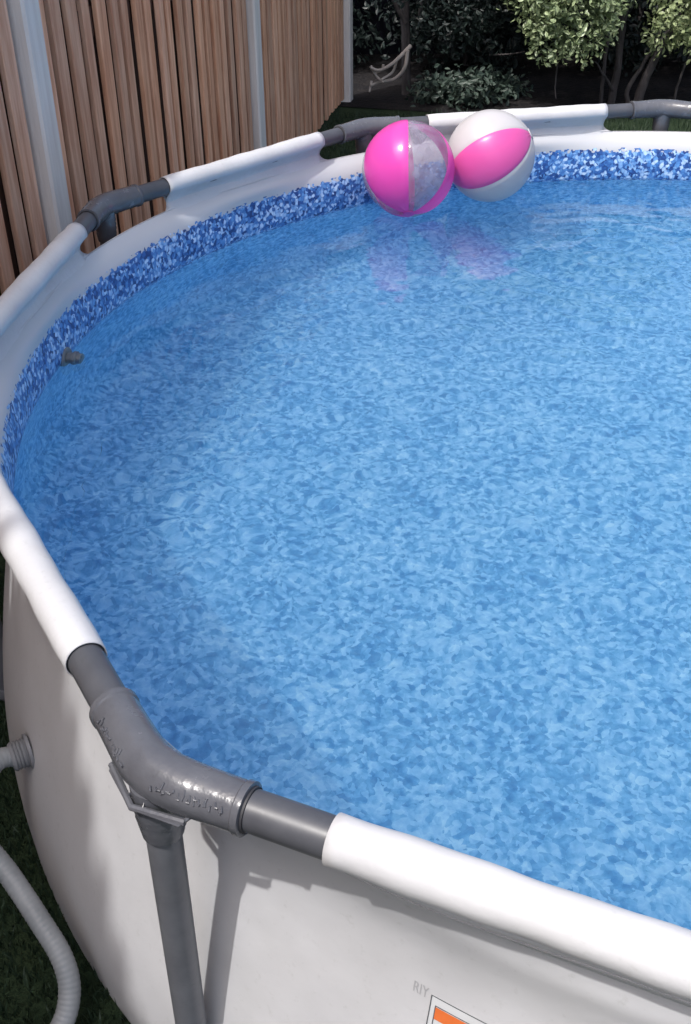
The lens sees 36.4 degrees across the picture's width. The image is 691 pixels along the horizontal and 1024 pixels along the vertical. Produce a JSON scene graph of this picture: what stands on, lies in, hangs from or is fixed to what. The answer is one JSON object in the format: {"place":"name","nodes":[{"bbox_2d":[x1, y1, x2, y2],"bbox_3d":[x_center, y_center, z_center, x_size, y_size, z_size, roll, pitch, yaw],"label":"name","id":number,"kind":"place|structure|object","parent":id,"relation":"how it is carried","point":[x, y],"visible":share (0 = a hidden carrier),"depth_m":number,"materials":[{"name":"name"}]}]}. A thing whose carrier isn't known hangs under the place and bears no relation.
{"place":"outdoors","nodes":[
{"label":"outdoors","id":0,"kind":"place"},
{"bbox_2d":[0,106,690,1023],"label":"lawn","id":1,"kind":"structure","parent":0,"point":[38,1008],"depth_m":1.95,"materials":[{"name":"green plant"}]},
{"bbox_2d":[0,0,352,295],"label":"wooden fence","id":2,"kind":"object","parent":1,"relation":"on","point":[98,97],"visible":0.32,"depth_m":3.86,"materials":[{"name":"brown wood"}]},
{"bbox_2d":[0,99,690,1023],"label":"swimming pool","id":3,"kind":"structure","parent":1,"relation":"on","point":[188,889],"depth_m":1.44,"materials":[{"name":"plastic"}]},
{"bbox_2d":[0,733,80,1023],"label":"pool hose","id":4,"kind":"object","parent":3,"relation":"hanging from","point":[16,755],"visible":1,"depth_m":1.76,"materials":[{"name":"plastic"}]},
{"bbox_2d":[14,178,690,929],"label":"water","id":5,"kind":"structure","parent":3,"relation":"in","point":[372,512],"depth_m":2.06,"materials":[{"name":"blue liquid"}]},
{"bbox_2d":[364,120,454,216],"bbox_3d":[0.210,-1.150,3.524,0.311,0.312,0.309,-1,34,0],"label":"beach ball","id":6,"kind":"object","parent":5,"relation":"on","point":[392,172],"visible":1,"depth_m":3.44,"materials":[{"name":"pink plastic"}]},
{"bbox_2d":[449,109,534,201],"bbox_3d":[0.502,-1.234,3.643,0.306,0.304,0.305,-1,34,0],"label":"beach ball","id":7,"kind":"object","parent":5,"relation":"on","point":[493,150],"visible":0.91,"depth_m":3.54,"materials":[{"name":"pink plastic"}]},
{"bbox_2d":[338,51,690,111],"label":"soil","id":8,"kind":"structure","parent":0,"point":[575,85],"depth_m":7.82,"materials":[{"name":"brown soil"}]},
{"bbox_2d":[353,0,385,68],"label":"shrub","id":9,"kind":"object","parent":8,"relation":"on","point":[361,30],"visible":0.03,"depth_m":8.12,"materials":[{"name":"green plant"}]},
{"bbox_2d":[369,44,411,91],"bbox_3d":[0.309,-3.058,7.247,0.299,0.305,0.082,-1,34,0],"label":"broken branch","id":10,"kind":"object","parent":8,"relation":"on","point":[405,52],"visible":1,"depth_m":7.23,"materials":[{"name":"wood"}]},
{"bbox_2d":[405,70,460,106],"bbox_3d":[0.625,-2.921,7.336,0.454,0.328,0.414,-1,34,0],"label":"weed","id":11,"kind":"object","parent":8,"relation":"on","point":[433,83],"visible":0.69,"depth_m":7.28,"materials":[{"name":"green plant"}]},
{"bbox_2d":[362,0,525,94],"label":"bush","id":12,"kind":"object","parent":8,"relation":"on","point":[468,12],"visible":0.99,"depth_m":7.17,"materials":[{"name":"green plant"}]},
{"bbox_2d":[425,63,512,110],"bbox_3d":[0.868,-2.884,7.216,0.552,0.390,0.524,17,38,25],"label":"weed","id":13,"kind":"object","parent":8,"relation":"on","point":[471,81],"visible":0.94,"depth_m":7.14,"materials":[{"name":"green plant"}]},
{"bbox_2d":[365,0,575,74],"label":"shrub","id":14,"kind":"object","parent":8,"relation":"on","point":[483,52],"visible":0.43,"depth_m":8.05,"materials":[{"name":"green plant"}]},
{"bbox_2d":[480,62,533,100],"bbox_3d":[1.105,-2.982,7.445,0.473,0.352,0.363,-1,34,0],"label":"weed","id":15,"kind":"object","parent":8,"relation":"on","point":[515,90],"visible":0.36,"depth_m":7.40,"materials":[{"name":"green plant"}]},
{"bbox_2d":[353,0,689,53],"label":"fence","id":16,"kind":"object","parent":8,"relation":"on","point":[383,29],"visible":0.1,"depth_m":8.70,"materials":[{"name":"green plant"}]},
{"bbox_2d":[496,0,637,103],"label":"bush","id":17,"kind":"object","parent":8,"relation":"on","point":[596,12],"visible":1,"depth_m":6.61,"materials":[{"name":"green plant"}]},
{"bbox_2d":[552,0,690,76],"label":"shrub","id":18,"kind":"object","parent":8,"relation":"on","point":[633,50],"visible":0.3,"depth_m":8.02,"materials":[{"name":"green plant"}]},
{"bbox_2d":[624,0,690,102],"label":"bush","id":19,"kind":"object","parent":8,"relation":"on","point":[672,23],"visible":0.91,"depth_m":6.70,"materials":[{"name":"green plant"}]}
]}

